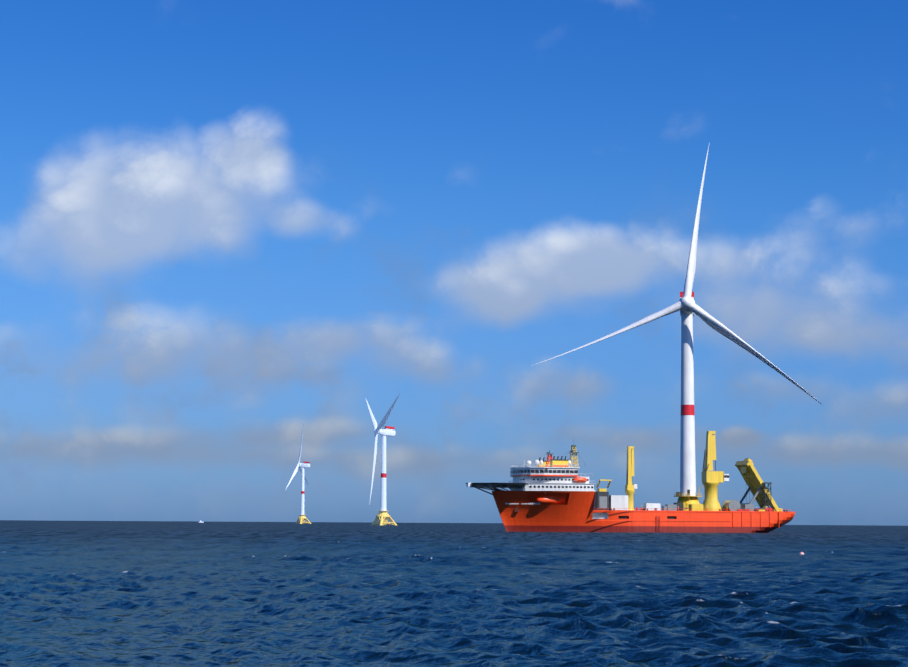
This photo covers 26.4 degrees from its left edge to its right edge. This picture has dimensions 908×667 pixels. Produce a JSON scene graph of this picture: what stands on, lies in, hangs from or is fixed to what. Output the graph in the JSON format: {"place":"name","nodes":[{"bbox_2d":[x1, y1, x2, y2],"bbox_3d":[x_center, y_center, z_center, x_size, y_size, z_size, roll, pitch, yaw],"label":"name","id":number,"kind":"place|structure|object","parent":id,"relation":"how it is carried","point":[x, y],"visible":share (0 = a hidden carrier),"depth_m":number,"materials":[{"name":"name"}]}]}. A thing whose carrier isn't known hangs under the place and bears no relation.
{"place":"outdoors","nodes":[
{"label":"outdoors","id":0,"kind":"place"},
{"bbox_2d":[0,520,907,666],"bbox_3d":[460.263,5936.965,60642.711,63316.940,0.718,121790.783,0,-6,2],"label":"sea","id":1,"kind":"structure","parent":0,"point":[190,594],"depth_m":84.81,"materials":[{"name":"blue liquid"}]},
{"bbox_2d":[286,420,310,523],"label":"turbine","id":2,"kind":"object","parent":1,"relation":"in","point":[302,518],"visible":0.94,"depth_m":3497.60,"materials":[{"name":"grey metal"}]},
{"bbox_2d":[366,394,399,524],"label":"turbine","id":3,"kind":"object","parent":1,"relation":"in","point":[382,516],"visible":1,"depth_m":2195.53,"materials":[{"name":"grey metal"}]},
{"bbox_2d":[465,431,794,532],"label":"offshore vessel","id":4,"kind":"object","parent":1,"relation":"on","point":[555,495],"visible":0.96,"depth_m":758.41,"materials":[{"name":"orange metal"}]},
{"bbox_2d":[537,146,820,508],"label":"turbine","id":5,"kind":"object","parent":1,"relation":"in","point":[687,306],"visible":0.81,"depth_m":902.36,"materials":[{"name":"white metal"}]},
{"bbox_2d":[0,0,907,525],"label":"sky","id":6,"kind":"structure","parent":0,"point":[226,226],"materials":[{"name":"blue"}]}
]}

